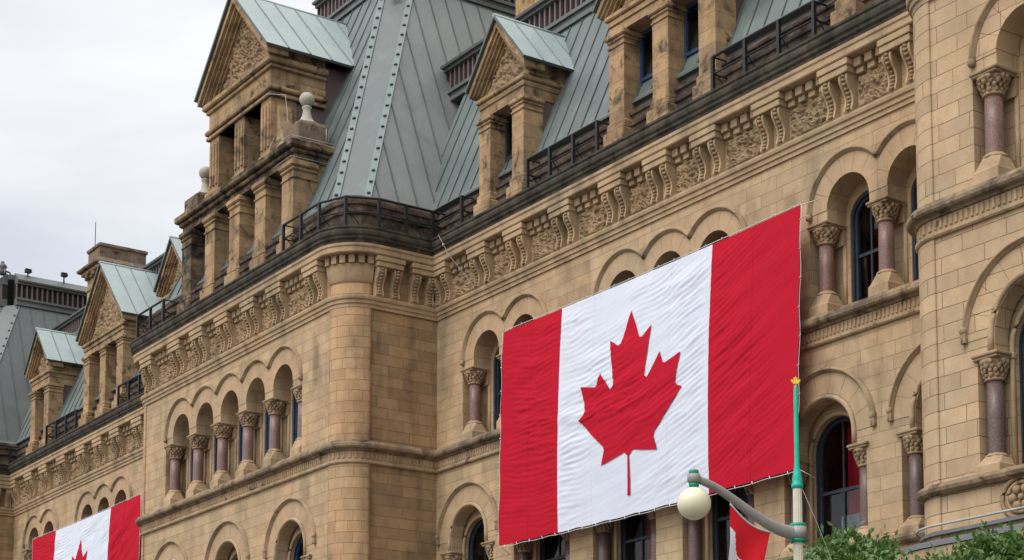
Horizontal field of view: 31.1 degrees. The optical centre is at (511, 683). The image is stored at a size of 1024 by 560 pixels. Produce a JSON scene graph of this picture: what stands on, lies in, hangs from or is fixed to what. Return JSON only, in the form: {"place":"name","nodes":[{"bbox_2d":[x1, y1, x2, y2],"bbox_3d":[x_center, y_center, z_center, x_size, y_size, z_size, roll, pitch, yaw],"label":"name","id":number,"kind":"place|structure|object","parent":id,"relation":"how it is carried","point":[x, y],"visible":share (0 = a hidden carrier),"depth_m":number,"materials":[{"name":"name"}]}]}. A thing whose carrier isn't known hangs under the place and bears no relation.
{"place":"outdoors","nodes":[
{"label":"outdoors","id":0,"kind":"place"},
{"bbox_2d":[0,0,316,286],"label":"sky","id":1,"kind":"structure","parent":0,"point":[101,122],"materials":[{"name":"white"}]},
{"bbox_3d":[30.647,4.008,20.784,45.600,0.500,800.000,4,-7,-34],"label":"pavement","id":2,"kind":"structure","parent":0,"visible":0},
{"bbox_2d":[0,0,1023,559],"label":"stone building","id":3,"kind":"structure","parent":2,"relation":"on","point":[396,218],"depth_m":48.76,"materials":[{"name":"stone"}]},
{"bbox_2d":[32,493,140,559],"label":"wall flag","id":4,"kind":"object","parent":3,"relation":"attached to","point":[112,533],"depth_m":68.86,"materials":[{"name":"red fabric"}]},
{"bbox_2d":[191,446,192,481],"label":"window","id":5,"kind":"structure","parent":3,"relation":"in","point":[191,446],"depth_m":58.00,"materials":[{"name":"blue glass"}]},
{"bbox_2d":[214,435,217,473],"bbox_3d":[-8.804,-7.058,56.276,0.170,2.450,1.020,4,-7,-34],"label":"window","id":6,"kind":"structure","parent":3,"relation":"in","point":[216,440],"depth_m":56.60,"materials":[{"name":"blue glass"}]},
{"bbox_2d":[239,423,242,463],"bbox_3d":[-7.835,-7.202,54.875,0.170,2.450,1.020,4,-7,-34],"label":"window","id":7,"kind":"structure","parent":3,"relation":"in","point":[241,429],"depth_m":55.20,"materials":[{"name":"blue glass"}]},
{"bbox_2d":[265,409,269,454],"bbox_3d":[-6.866,-7.347,53.474,0.170,2.450,1.020,4,-7,-34],"label":"window","id":8,"kind":"structure","parent":3,"relation":"in","point":[267,415],"depth_m":53.80,"materials":[{"name":"blue glass"}]},
{"bbox_2d":[293,393,297,443],"bbox_3d":[-5.896,-7.492,52.072,0.170,2.450,1.020,4,-7,-34],"label":"window","id":9,"kind":"structure","parent":3,"relation":"in","point":[295,405],"depth_m":52.40,"materials":[{"name":"blue glass"}]},
{"bbox_2d":[293,536,302,559],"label":"window","id":10,"kind":"structure","parent":3,"relation":"in","point":[299,544],"depth_m":51.60,"materials":[{"name":"blue glass"}]},
{"bbox_2d":[468,519,486,559],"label":"window","id":11,"kind":"structure","parent":3,"relation":"in","point":[479,524],"depth_m":49.53,"materials":[{"name":"paint"}]},
{"bbox_2d":[494,349,501,428],"bbox_3d":[-0.129,-7.828,48.823,0.170,2.450,1.020,4,-7,-34],"label":"window","id":12,"kind":"structure","parent":3,"relation":"in","point":[497,364],"depth_m":49.14,"materials":[{"name":"glass"}]},
{"bbox_2d":[540,532,564,559],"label":"window","id":13,"kind":"structure","parent":3,"relation":"in","point":[543,544],"depth_m":46.76,"materials":[{"name":"paint"}]},
{"bbox_2d":[620,512,650,559],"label":"window","id":14,"kind":"structure","parent":3,"relation":"in","point":[624,522],"depth_m":43.78,"materials":[{"name":"paint"}]},
{"bbox_2d":[497,199,818,554],"bbox_3d":[2.933,-6.690,42.439,0.580,5.885,11.352,4,-7,-34],"label":"wall flag","id":15,"kind":"object","parent":3,"relation":"attached to","point":[646,391],"depth_m":41.62,"materials":[{"name":"red fabric"}]},
{"bbox_2d":[712,485,745,559],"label":"window","id":16,"kind":"structure","parent":3,"relation":"in","point":[716,519],"depth_m":41.24,"materials":[{"name":"paint"}]},
{"bbox_2d":[816,416,859,546],"bbox_3d":[6.954,-4.142,38.088,0.385,2.770,1.440,4,-7,-34],"label":"window","id":17,"kind":"structure","parent":3,"relation":"in","point":[853,470],"depth_m":38.27,"materials":[{"name":"glass"}]},
{"bbox_2d":[851,190,877,301],"bbox_3d":[7.421,-8.956,37.908,0.170,2.450,1.020,4,-7,-34],"label":"window","id":18,"kind":"structure","parent":3,"relation":"in","point":[863,199],"depth_m":38.19,"materials":[{"name":"glass"}]},
{"bbox_2d":[912,178,918,280],"bbox_3d":[8.385,-9.100,36.515,0.170,2.450,1.020,4,-7,-34],"label":"window","id":19,"kind":"structure","parent":3,"relation":"in","point":[914,190],"depth_m":36.82,"materials":[{"name":"glass"}]},
{"bbox_2d":[1019,324,1023,463],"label":"window","id":20,"kind":"structure","parent":3,"relation":"in","point":[1021,340],"depth_m":30.52,"materials":[{"name":"glass"}]},
{"bbox_2d":[677,376,831,559],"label":"street lamp","id":21,"kind":"object","parent":2,"relation":"on","point":[694,501],"visible":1,"depth_m":25.16,"materials":[{"name":"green metal"}]},
{"bbox_2d":[728,501,773,559],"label":"flag","id":22,"kind":"object","parent":21,"relation":"hanging from","point":[748,540],"visible":1,"depth_m":24.99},
{"bbox_2d":[772,515,928,559],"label":"street tree","id":23,"kind":"object","parent":2,"relation":"on","point":[861,548],"visible":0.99,"depth_m":27.89,"materials":[{"name":"green plant"}]},
{"bbox_2d":[915,519,1023,559],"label":"street tree","id":24,"kind":"object","parent":2,"relation":"on","point":[1009,545],"visible":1,"depth_m":25.03,"materials":[{"name":"green plant"}]}
]}

